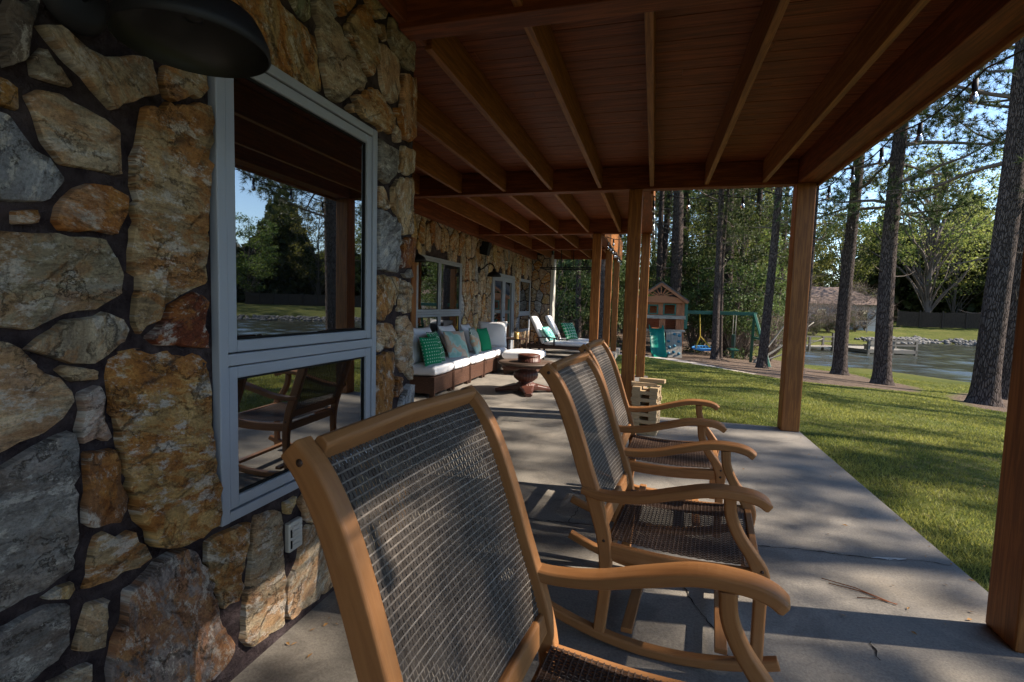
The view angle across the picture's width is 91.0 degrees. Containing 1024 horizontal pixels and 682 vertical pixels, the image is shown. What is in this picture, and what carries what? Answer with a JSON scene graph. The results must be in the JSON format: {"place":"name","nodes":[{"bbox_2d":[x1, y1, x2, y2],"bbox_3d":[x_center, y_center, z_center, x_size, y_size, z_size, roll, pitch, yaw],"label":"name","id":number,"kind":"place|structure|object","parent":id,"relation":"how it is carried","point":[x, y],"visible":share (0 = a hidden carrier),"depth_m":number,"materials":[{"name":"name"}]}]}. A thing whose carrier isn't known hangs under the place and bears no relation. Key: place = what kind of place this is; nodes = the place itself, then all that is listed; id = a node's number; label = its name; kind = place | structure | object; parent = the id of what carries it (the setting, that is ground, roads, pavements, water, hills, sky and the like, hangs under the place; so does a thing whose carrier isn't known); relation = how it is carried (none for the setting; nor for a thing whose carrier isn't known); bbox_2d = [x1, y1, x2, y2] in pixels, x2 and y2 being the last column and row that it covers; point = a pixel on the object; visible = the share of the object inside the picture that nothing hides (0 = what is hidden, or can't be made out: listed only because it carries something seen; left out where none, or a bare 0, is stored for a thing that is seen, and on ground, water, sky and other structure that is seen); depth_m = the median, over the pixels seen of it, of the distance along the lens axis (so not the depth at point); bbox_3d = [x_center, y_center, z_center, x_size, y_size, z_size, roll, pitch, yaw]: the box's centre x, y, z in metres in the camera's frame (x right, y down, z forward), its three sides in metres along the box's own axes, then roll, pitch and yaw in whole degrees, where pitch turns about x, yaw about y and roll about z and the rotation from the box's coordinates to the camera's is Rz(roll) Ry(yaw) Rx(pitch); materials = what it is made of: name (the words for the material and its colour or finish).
{"place":"outdoors","nodes":[
{"label":"outdoors","id":0,"kind":"place"},
{"bbox_2d":[231,347,1023,681],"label":"patio","id":1,"kind":"structure","parent":0,"point":[821,631],"depth_m":2.49,"materials":[{"name":"concrete"}]},
{"bbox_2d":[0,0,555,681],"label":"stone house","id":2,"kind":"structure","parent":1,"relation":"on","point":[218,296],"depth_m":1.55,"materials":[{"name":"brown stone"}]},
{"bbox_2d":[42,0,270,77],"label":"barn lamp","id":3,"kind":"object","parent":2,"relation":"attached to","point":[220,38],"visible":1,"depth_m":1.16,"materials":[{"name":"black metal"}]},
{"bbox_2d":[207,64,377,526],"bbox_3d":[-0.826,-0.206,2.077,0.034,1.593,0.958,3,4,16],"label":"window","id":4,"kind":"structure","parent":2,"relation":"in","point":[293,198],"depth_m":1.92,"materials":[{"name":"paint"}]},
{"bbox_2d":[285,516,301,552],"bbox_3d":[-0.886,0.786,2.046,0.028,0.120,0.080,3,4,16],"label":"wall outlet","id":5,"kind":"object","parent":2,"relation":"attached to","point":[293,534],"depth_m":2.03,"materials":[{"name":"white plastic"}]},
{"bbox_2d":[416,254,461,335],"bbox_3d":[-1.306,-0.712,9.195,0.034,1.560,2.010,3,4,16],"label":"window","id":6,"kind":"structure","parent":2,"relation":"in","point":[438,283],"depth_m":9.08,"materials":[{"name":"paint"}]},
{"bbox_2d":[480,241,491,255],"bbox_3d":[-0.592,-2.035,11.066,0.262,0.315,0.190,3,4,16],"label":"wall speaker","id":7,"kind":"object","parent":2,"relation":"attached to","point":[485,247],"depth_m":10.97,"materials":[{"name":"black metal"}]},
{"bbox_2d":[478,263,500,276],"bbox_3d":[-0.483,-1.555,11.015,0.507,0.291,0.304,3,4,16],"label":"barn lamp","id":8,"kind":"object","parent":2,"relation":"attached to","point":[494,273],"visible":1,"depth_m":10.96,"materials":[{"name":"black metal"}]},
{"bbox_2d":[491,273,514,349],"bbox_3d":[-0.215,-0.664,12.998,0.101,2.100,1.940,3,4,16],"label":"door","id":9,"kind":"structure","parent":2,"relation":"in","point":[503,287],"depth_m":13.02,"materials":[{"name":"paint"}]},
{"bbox_2d":[518,279,530,331],"bbox_3d":[0.377,-1.070,15.178,0.034,1.560,1.340,3,4,16],"label":"window","id":10,"kind":"structure","parent":2,"relation":"in","point":[525,285],"depth_m":15.20,"materials":[{"name":"glass"}]},
{"bbox_2d":[410,361,453,397],"bbox_3d":[-1.362,0.397,7.489,0.785,0.740,0.710,3,4,16],"label":"sofa section","id":11,"kind":"object","parent":1,"relation":"on","point":[431,380],"visible":0.59,"depth_m":7.14,"materials":[{"name":"brown wicker"}]},
{"bbox_2d":[413,334,422,363],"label":"back pillow","id":12,"kind":"object","parent":11,"relation":"on","point":[417,354],"visible":0.38,"depth_m":7.29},
{"bbox_2d":[413,326,431,361],"bbox_3d":[-1.326,0.045,7.788,0.216,0.560,0.560,-20,-3,20],"label":"back pillow","id":13,"kind":"object","parent":11,"relation":"on","point":[419,332],"visible":0.26,"depth_m":7.64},
{"bbox_2d":[419,336,441,366],"bbox_3d":[-1.173,0.141,7.273,0.154,0.430,0.430,-14,-3,26],"label":"throw pillow","id":14,"kind":"object","parent":11,"relation":"on","point":[430,350],"visible":0.99,"depth_m":7.18,"materials":[{"name":"green fabric"}]},
{"bbox_2d":[426,330,444,360],"bbox_3d":[-1.143,0.089,7.594,0.158,0.500,0.500,-18,1,9],"label":"throw pillow","id":15,"kind":"object","parent":11,"relation":"on","point":[441,348],"visible":0.48,"depth_m":7.57,"materials":[{"name":"green fabric"}]},
{"bbox_2d":[445,355,470,389],"bbox_3d":[-1.163,0.350,8.195,0.785,0.740,0.710,3,4,16],"label":"sofa section","id":16,"kind":"object","parent":1,"relation":"on","point":[461,369],"visible":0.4,"depth_m":8.06,"materials":[{"name":"brown wicker"}]},
{"bbox_2d":[443,330,469,357],"bbox_3d":[-0.914,0.056,8.298,0.145,0.480,0.480,-21,-11,38],"label":"throw pillow","id":17,"kind":"object","parent":16,"relation":"on","point":[456,344],"visible":0.98,"depth_m":8.22,"materials":[{"name":"blue fabric"}]},
{"bbox_2d":[439,336,484,382],"bbox_3d":[-0.964,0.303,8.901,0.785,0.740,0.710,3,4,16],"label":"sofa section","id":18,"kind":"object","parent":1,"relation":"on","point":[477,364],"visible":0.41,"depth_m":8.81,"materials":[{"name":"brown wicker"}]},
{"bbox_2d":[437,325,455,352],"bbox_3d":[-1.055,-0.014,8.676,0.213,0.570,0.570,-22,-4,19],"label":"back pillow","id":19,"kind":"object","parent":18,"relation":"on","point":[446,328],"visible":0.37,"depth_m":8.46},
{"bbox_2d":[469,327,480,354],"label":"throw pillow","id":20,"kind":"object","parent":18,"relation":"on","point":[475,343],"visible":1,"depth_m":8.85,"materials":[{"name":"teal fabric"}]},
{"bbox_2d":[468,349,496,376],"bbox_3d":[-0.765,0.256,9.607,0.785,0.740,0.710,3,4,16],"label":"sofa section","id":21,"kind":"object","parent":1,"relation":"on","point":[490,360],"visible":0.36,"depth_m":9.47,"materials":[{"name":"brown wicker"}]},
{"bbox_2d":[460,323,472,350],"bbox_3d":[-0.823,-0.075,9.648,0.220,0.550,0.550,-20,0,11],"label":"back pillow","id":22,"kind":"object","parent":21,"relation":"on","point":[465,327],"visible":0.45,"depth_m":9.41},
{"bbox_2d":[476,328,491,350],"bbox_3d":[-0.524,-0.024,9.536,0.150,0.460,0.460,-14,-2,22],"label":"throw pillow","id":23,"kind":"object","parent":21,"relation":"on","point":[484,338],"visible":0.9,"depth_m":9.42,"materials":[{"name":"green fabric"}]},
{"bbox_2d":[491,346,506,371],"bbox_3d":[-0.556,0.196,10.348,0.785,0.760,0.785,3,4,16],"label":"sofa section","id":24,"kind":"object","parent":1,"relation":"on","point":[499,351],"visible":0.24,"depth_m":10.09,"materials":[{"name":"white fabric"}]},
{"bbox_2d":[478,321,506,346],"bbox_3d":[-0.402,-0.142,10.368,0.600,0.540,0.206,1,-11,3],"label":"back pillow","id":25,"kind":"object","parent":24,"relation":"on","point":[497,332],"visible":0.73,"depth_m":10.30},
{"bbox_2d":[495,358,552,396],"bbox_3d":[0.213,0.548,7.805,0.875,0.470,0.875,4,5,24],"label":"pedestal table","id":26,"kind":"object","parent":1,"relation":"on","point":[525,375],"visible":0.88,"depth_m":7.67,"materials":[{"name":"brown wood"}]},
{"bbox_2d":[518,353,540,362],"bbox_3d":[0.263,0.259,7.709,0.360,0.122,0.357,3,4,16],"label":"carved box","id":27,"kind":"object","parent":26,"relation":"on","point":[528,358],"visible":1,"depth_m":7.57,"materials":[{"name":"brown wood"}]},
{"bbox_2d":[502,348,545,373],"bbox_3d":[0.242,0.397,9.900,0.720,0.471,0.720,3,4,16],"label":"ottoman","id":28,"kind":"object","parent":1,"relation":"on","point":[511,353],"visible":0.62,"depth_m":9.64,"materials":[{"name":"white fabric"}]},
{"bbox_2d":[281,385,790,681],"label":"rocking chair","id":29,"kind":"object","parent":1,"relation":"on","point":[312,467],"visible":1,"depth_m":1.13,"materials":[{"name":"brown wood"}]},
{"bbox_2d":[521,316,588,349],"bbox_3d":[1.235,-0.112,13.230,1.950,1.046,0.764,3,4,16],"label":"chaise lounge","id":30,"kind":"object","parent":1,"relation":"on","point":[545,343],"visible":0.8,"depth_m":13.05,"materials":[{"name":"white fabric"}]},
{"bbox_2d":[535,315,599,349],"bbox_3d":[1.695,-0.182,14.345,1.950,1.046,0.764,3,4,16],"label":"chaise lounge","id":31,"kind":"object","parent":1,"relation":"on","point":[549,320],"visible":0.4,"depth_m":14.21,"materials":[{"name":"white fabric"}]},
{"bbox_2d":[561,323,577,338],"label":"throw pillow","id":32,"kind":"object","parent":31,"relation":"on","point":[569,330],"visible":1,"depth_m":13.99,"materials":[{"name":"green fabric"}]},
{"bbox_2d":[570,338,727,535],"bbox_3d":[0.940,0.576,3.331,0.952,1.125,0.738,3,5,19],"label":"rocking chair","id":33,"kind":"object","parent":1,"relation":"on","point":[629,430],"visible":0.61,"depth_m":3.19,"materials":[{"name":"brown wood"}]},
{"bbox_2d":[539,351,780,671],"bbox_3d":[0.645,0.650,2.230,0.952,1.125,0.738,3,5,22],"label":"rocking chair","id":34,"kind":"object","parent":1,"relation":"on","point":[608,549],"visible":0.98,"depth_m":2.03,"materials":[{"name":"brown wood"}]},
{"bbox_2d":[378,0,1023,652],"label":"covered deck","id":35,"kind":"structure","parent":1,"relation":"on","point":[574,128],"depth_m":3.89,"materials":[{"name":"brown wood"}]},
{"bbox_2d":[540,250,591,269],"bbox_3d":[1.535,-2.328,13.883,1.430,0.695,0.634,3,4,16],"label":"hanging chandelier","id":36,"kind":"object","parent":35,"relation":"hanging from","point":[578,268],"visible":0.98,"depth_m":13.70,"materials":[{"name":"black metal"}]},
{"bbox_2d":[607,49,1023,264],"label":"string lights","id":37,"kind":"object","parent":35,"relation":"hanging from","point":[973,97],"visible":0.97,"depth_m":4.07,"materials":[{"name":"black plastic"}]},
{"bbox_2d":[821,578,897,604],"bbox_3d":[1.673,1.222,2.449,0.093,0.004,0.310,-2,5,-39],"label":"pine straw","id":38,"kind":"object","parent":1,"relation":"on","point":[882,599],"visible":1,"depth_m":2.46,"materials":[{"name":"brown plant"}]},
{"bbox_2d":[560,315,1007,591],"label":"lawn","id":39,"kind":"structure","parent":0,"point":[818,376],"depth_m":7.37,"materials":[{"name":"green plant"}]},
{"bbox_2d":[554,259,590,334],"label":"evergreen bush","id":40,"kind":"object","parent":39,"relation":"on","point":[565,299],"visible":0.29,"depth_m":23.43,"materials":[{"name":"green plant"}]},
{"bbox_2d":[567,259,584,338],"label":"pine tree","id":41,"kind":"object","parent":39,"relation":"on","point":[577,320],"visible":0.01,"depth_m":23.89,"materials":[{"name":"brown plant"}]},
{"bbox_2d":[554,236,625,335],"bbox_3d":[3.500,-4.134,26.895,5.672,9.649,6.208,-2,5,-38],"label":"evergreen bush","id":42,"kind":"object","parent":39,"relation":"on","point":[571,290],"visible":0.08,"depth_m":26.21,"materials":[{"name":"green plant"}]},
{"bbox_2d":[556,249,625,338],"bbox_3d":[4.273,-2.928,28.490,4.063,6.912,4.448,4,5,29],"label":"evergreen bush","id":43,"kind":"object","parent":39,"relation":"on","point":[620,284],"visible":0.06,"depth_m":28.45,"materials":[{"name":"green plant"}]},
{"bbox_2d":[562,259,638,349],"bbox_3d":[4.802,-1.805,25.869,4.074,5.149,4.371,-2,5,-38],"label":"evergreen bush","id":44,"kind":"object","parent":39,"relation":"on","point":[620,303],"visible":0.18,"depth_m":25.32,"materials":[{"name":"green plant"}]},
{"bbox_2d":[598,260,621,338],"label":"pine tree","id":45,"kind":"object","parent":39,"relation":"on","point":[601,304],"depth_m":21.79,"materials":[{"name":"brown plant"}]},
{"bbox_2d":[581,234,656,326],"bbox_3d":[7.551,-4.775,38.024,5.651,9.614,6.186,-2,6,-39],"label":"evergreen bush","id":46,"kind":"object","parent":39,"relation":"on","point":[624,247],"visible":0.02,"depth_m":37.12,"materials":[{"name":"green plant"}]},
{"bbox_2d":[639,236,695,336],"bbox_3d":[10.431,-3.251,33.752,4.478,7.618,4.902,3,4,17],"label":"evergreen bush","id":47,"kind":"object","parent":39,"relation":"on","point":[652,262],"visible":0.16,"depth_m":33.50,"materials":[{"name":"green plant"}]},
{"bbox_2d":[640,191,706,280],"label":"young tree","id":48,"kind":"object","parent":39,"relation":"on","point":[668,240],"visible":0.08,"depth_m":45.65,"materials":[{"name":"green plant"}]},
{"bbox_2d":[641,191,707,349],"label":"pine tree","id":49,"kind":"object","parent":39,"relation":"on","point":[662,205],"visible":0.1,"depth_m":28.38,"materials":[{"name":"brown plant"}]},
{"bbox_2d":[650,190,700,295],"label":"pine tree","id":50,"kind":"object","parent":39,"relation":"on","point":[666,235],"visible":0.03,"depth_m":29.85,"materials":[{"name":"brown plant"}]},
{"bbox_2d":[656,190,695,345],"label":"pine tree","id":51,"kind":"object","parent":39,"relation":"on","point":[677,254],"visible":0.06,"depth_m":26.88,"materials":[{"name":"brown plant"}]},
{"bbox_2d":[682,191,697,346],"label":"pine tree","id":52,"kind":"object","parent":39,"relation":"on","point":[686,195],"visible":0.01,"depth_m":33.30,"materials":[{"name":"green plant"}]},
{"bbox_2d":[662,237,735,347],"bbox_3d":[11.217,-2.647,29.871,4.638,7.208,4.237,4,5,31],"label":"evergreen bush","id":53,"kind":"object","parent":39,"relation":"on","point":[695,285],"visible":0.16,"depth_m":29.30,"materials":[{"name":"green plant"}]},
{"bbox_2d":[651,255,751,353],"bbox_3d":[10.325,-1.929,27.859,4.583,5.792,4.917,-2,5,-39],"label":"evergreen bush","id":54,"kind":"object","parent":39,"relation":"on","point":[690,297],"visible":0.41,"depth_m":27.24,"materials":[{"name":"green plant"}]},
{"bbox_2d":[681,243,724,352],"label":"young tree","id":55,"kind":"object","parent":39,"relation":"on","point":[694,281],"visible":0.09,"depth_m":29.66,"materials":[{"name":"green plant"}]},
{"bbox_2d":[636,281,770,366],"bbox_3d":[8.141,-0.769,22.284,5.522,3.658,3.752,3,4,13],"label":"play set","id":56,"kind":"object","parent":39,"relation":"on","point":[667,314],"visible":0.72,"depth_m":22.34,"materials":[{"name":"brown wood"}]},
{"bbox_2d":[677,189,732,359],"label":"pine tree","id":57,"kind":"object","parent":39,"relation":"on","point":[714,355],"visible":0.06,"depth_m":21.82,"materials":[{"name":"brown plant"}]},
{"bbox_2d":[668,193,752,345],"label":"young tree","id":58,"kind":"object","parent":39,"relation":"on","point":[693,225],"visible":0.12,"depth_m":33.58,"materials":[{"name":"green plant"}]},
{"bbox_2d":[685,189,739,356],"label":"pine tree","id":59,"kind":"object","parent":39,"relation":"on","point":[726,277],"visible":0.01,"depth_m":27.55,"materials":[{"name":"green plant"}]},
{"bbox_2d":[683,188,766,358],"bbox_3d":[9.745,-5.576,22.247,3.151,13.353,3.578,0,5,-24],"label":"pine tree","id":60,"kind":"object","parent":39,"relation":"on","point":[725,226],"visible":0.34,"depth_m":22.66,"materials":[{"name":"green plant"}]},
{"bbox_2d":[683,188,767,351],"bbox_3d":[11.964,-10.850,31.089,5.590,23.691,6.349,0,4,-18],"label":"pine tree","id":61,"kind":"object","parent":39,"relation":"on","point":[695,206],"visible":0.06,"depth_m":30.52,"materials":[{"name":"green plant"}]},
{"bbox_2d":[669,188,787,301],"bbox_3d":[13.743,-5.565,32.241,7.134,13.218,8.008,2,4,9],"label":"young tree","id":62,"kind":"object","parent":39,"relation":"on","point":[689,223],"visible":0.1,"depth_m":31.56,"materials":[{"name":"green plant"}]},
{"bbox_2d":[693,260,784,359],"bbox_3d":[11.680,-1.489,25.782,4.328,5.470,4.644,1,4,-3],"label":"evergreen bush","id":63,"kind":"object","parent":39,"relation":"on","point":[757,280],"visible":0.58,"depth_m":25.35,"materials":[{"name":"green plant"}]},
{"bbox_2d":[708,319,774,358],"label":"bare shrub","id":64,"kind":"object","parent":39,"relation":"on","point":[747,350],"visible":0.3,"depth_m":26.89,"materials":[{"name":"brown plant"}]},
{"bbox_2d":[702,213,787,347],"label":"young tree","id":65,"kind":"object","parent":39,"relation":"on","point":[757,263],"visible":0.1,"depth_m":29.12,"materials":[{"name":"green plant"}]},
{"bbox_2d":[667,187,824,352],"bbox_3d":[12.124,-3.939,27.278,6.736,10.469,6.154,1,4,-11],"label":"young tree","id":66,"kind":"object","parent":39,"relation":"on","point":[745,214],"visible":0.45,"depth_m":26.18,"materials":[{"name":"green plant"}]},
{"bbox_2d":[705,188,790,353],"bbox_3d":[13.675,-9.175,30.321,4.864,20.616,5.524,0,4,-17],"label":"pine tree","id":67,"kind":"object","parent":39,"relation":"on","point":[750,191],"visible":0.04,"depth_m":29.58,"materials":[{"name":"green plant"}]},
{"bbox_2d":[734,187,785,355],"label":"pine tree","id":68,"kind":"object","parent":39,"relation":"on","point":[759,197],"visible":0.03,"depth_m":29.44,"materials":[{"name":"green plant"}]},
{"bbox_2d":[745,187,789,368],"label":"pine tree","id":69,"kind":"object","parent":39,"relation":"on","point":[762,360],"visible":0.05,"depth_m":18.50,"materials":[{"name":"brown plant"}]},
{"bbox_2d":[748,265,786,342],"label":"young tree","id":70,"kind":"object","parent":39,"relation":"on","point":[774,302],"visible":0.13,"depth_m":28.64,"materials":[{"name":"green plant"}]},
{"bbox_2d":[738,312,809,360],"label":"bare shrub","id":71,"kind":"object","parent":39,"relation":"on","point":[772,345],"visible":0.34,"depth_m":26.83,"materials":[{"name":"brown plant"}]},
{"bbox_2d":[757,187,792,354],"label":"pine tree","id":72,"kind":"object","parent":39,"relation":"on","point":[785,231],"visible":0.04,"depth_m":32.60,"materials":[{"name":"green plant"}]},
{"bbox_2d":[752,322,822,362],"bbox_3d":[12.302,-0.199,22.645,2.993,2.768,0.514,2,4,5],"label":"fallen limb","id":73,"kind":"object","parent":39,"relation":"on","point":[771,352],"visible":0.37,"depth_m":22.69,"materials":[{"name":"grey wood"}]},
{"bbox_2d":[620,189,992,322],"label":"wood","id":74,"kind":"object","parent":39,"relation":"on","point":[974,305],"depth_m":78.13,"materials":[{"name":"green plant"}]},
{"bbox_2d":[779,303,834,338],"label":"bare shrub","id":75,"kind":"object","parent":39,"relation":"on","point":[815,325],"visible":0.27,"depth_m":49.35,"materials":[{"name":"brown plant"}]},
{"bbox_2d":[781,202,843,286],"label":"lakeside tree","id":76,"kind":"object","parent":39,"relation":"on","point":[820,262],"visible":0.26,"depth_m":70.25,"materials":[{"name":"green plant"}]},
{"bbox_2d":[808,314,826,335],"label":"evergreen bush","id":77,"kind":"object","parent":39,"relation":"on","point":[814,328],"visible":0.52,"depth_m":50.76,"materials":[{"name":"green plant"}]},
{"bbox_2d":[771,163,871,372],"bbox_3d":[11.185,-5.265,18.468,3.150,13.353,3.578,4,5,27],"label":"pine tree","id":78,"kind":"object","parent":39,"relation":"on","point":[844,197],"visible":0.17,"depth_m":18.14,"materials":[{"name":"green plant"}]},
{"bbox_2d":[809,291,836,333],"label":"bare shrub","id":79,"kind":"object","parent":39,"relation":"on","point":[816,295],"visible":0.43,"depth_m":51.63,"materials":[{"name":"brown plant"}]},
{"bbox_2d":[809,300,851,332],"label":"bare shrub","id":80,"kind":"object","parent":39,"relation":"on","point":[826,329],"visible":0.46,"depth_m":53.75,"materials":[{"name":"brown plant"}]},
{"bbox_2d":[780,286,894,331],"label":"lake house","id":81,"kind":"structure","parent":39,"relation":"on","point":[826,290],"depth_m":59.19,"materials":[{"name":"grey"}]},
{"bbox_2d":[814,207,876,291],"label":"lakeside tree","id":82,"kind":"object","parent":39,"relation":"on","point":[840,255],"visible":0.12,"depth_m":81.79,"materials":[{"name":"green plant"}]},
{"bbox_2d":[813,208,880,297],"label":"lakeside tree","id":83,"kind":"object","parent":39,"relation":"on","point":[856,267],"visible":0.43,"depth_m":72.10,"materials":[{"name":"green plant"}]},
{"bbox_2d":[821,280,874,320],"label":"bare shrub","id":84,"kind":"object","parent":39,"relation":"on","point":[853,288],"visible":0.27,"depth_m":57.25,"materials":[{"name":"brown plant"}]},
{"bbox_2d":[849,306,873,331],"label":"bare shrub","id":85,"kind":"object","parent":39,"relation":"on","point":[855,327],"visible":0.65,"depth_m":56.80,"materials":[{"name":"brown plant"}]},
{"bbox_2d":[852,281,900,330],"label":"bare shrub","id":86,"kind":"object","parent":39,"relation":"on","point":[873,316],"visible":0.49,"depth_m":58.76,"materials":[{"name":"brown plant"}]},
{"bbox_2d":[756,110,1000,375],"bbox_3d":[13.672,-11.524,18.898,7.188,26.682,7.823,3,4,16],"label":"pine tree","id":87,"kind":"object","parent":39,"relation":"on","point":[839,366],"visible":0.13,"depth_m":20.27,"materials":[{"name":"green plant"}]},
{"bbox_2d":[782,79,1007,385],"bbox_3d":[12.857,-11.308,16.586,8.329,26.301,7.996,3,4,16],"label":"pine tree","id":88,"kind":"object","parent":39,"relation":"on","point":[882,363],"visible":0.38,"depth_m":16.80,"materials":[{"name":"green plant"}]},
{"bbox_2d":[856,211,946,320],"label":"lakeside tree","id":89,"kind":"object","parent":39,"relation":"on","point":[877,276],"visible":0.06,"depth_m":80.36,"materials":[{"name":"green plant"}]},
{"bbox_2d":[854,335,976,345],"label":"riprap","id":90,"kind":"object","parent":39,"relation":"on","point":[921,340],"visible":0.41,"depth_m":53.11,"materials":[{"name":"stone"}]},
{"bbox_2d":[840,133,1002,326],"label":"spring tree","id":91,"kind":"object","parent":39,"relation":"on","point":[931,248],"visible":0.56,"depth_m":63.28,"materials":[{"name":"green plant"}]},
{"bbox_2d":[896,309,980,328],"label":"board fence","id":92,"kind":"object","parent":39,"relation":"on","point":[962,320],"visible":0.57,"depth_m":63.01,"materials":[{"name":"brown wood"}]},
{"bbox_2d":[858,37,1023,407],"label":"pine tree","id":93,"kind":"object","parent":39,"relation":"on","point":[985,386],"visible":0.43,"depth_m":12.72,"materials":[{"name":"brown plant"}]},
{"bbox_2d":[912,205,994,320],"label":"lakeside tree","id":94,"kind":"object","parent":39,"relation":"on","point":[950,283],"visible":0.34,"depth_m":72.48,"materials":[{"name":"green plant"}]},
{"bbox_2d":[917,45,1023,399],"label":"pine tree","id":95,"kind":"object","parent":39,"relation":"on","point":[1011,324],"visible":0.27,"depth_m":15.42,"materials":[{"name":"green plant"}]},
{"bbox_2d":[623,44,1014,284],"label":"sky","id":96,"kind":"structure","parent":0,"point":[953,154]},
{"bbox_2d":[805,343,975,382],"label":"lake","id":97,"kind":"structure","parent":0,"point":[950,361],"depth_m":32.47,"materials":[{"name":"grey liquid"}]},
{"bbox_2d":[777,333,918,355],"bbox_3d":[24.389,0.761,38.781,11.112,2.600,3.960,1,4,-4],"label":"dock","id":98,"kind":"object","parent":97,"relation":"in","point":[867,348],"visible":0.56,"depth_m":37.68,"materials":[{"name":"grey wood"}]},
{"bbox_3d":[1.548,0.667,5.452,0.088,0.039,0.270,3,5,24],"label":"wooden block","id":99,"kind":"object","parent":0,"visible":0},
{"bbox_2d":[631,397,657,402],"bbox_3d":[1.417,0.628,5.402,0.270,0.039,0.088,3,5,24],"label":"wooden block","id":100,"kind":"object","parent":99,"relation":"on","point":[644,399],"depth_m":5.36,"materials":[{"name":"brown wood"}]},
{"bbox_3d":[1.501,0.540,5.557,0.270,0.039,0.088,3,5,24],"label":"wooden block","id":101,"kind":"object","parent":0,"visible":0},
{"bbox_2d":[650,385,660,391],"bbox_3d":[1.551,0.511,5.438,0.088,0.039,0.270,3,5,24],"label":"wooden block","id":102,"kind":"object","parent":101,"relation":"on","point":[656,389],"depth_m":5.33,"materials":[{"name":"brown wood"}]},
{"bbox_2d":[631,381,656,386],"bbox_3d":[1.437,0.466,5.471,0.270,0.039,0.088,3,4,14],"label":"wooden block","id":103,"kind":"object","parent":102,"relation":"on","point":[637,383],"depth_m":5.43,"materials":[{"name":"brown wood"}]},
{"bbox_2d":[639,377,665,383],"bbox_3d":[1.527,0.429,5.473,0.270,0.039,0.088,4,5,28],"label":"wooden block","id":104,"kind":"object","parent":103,"relation":"on","point":[652,380],"depth_m":5.43,"materials":[{"name":"brown wood"}]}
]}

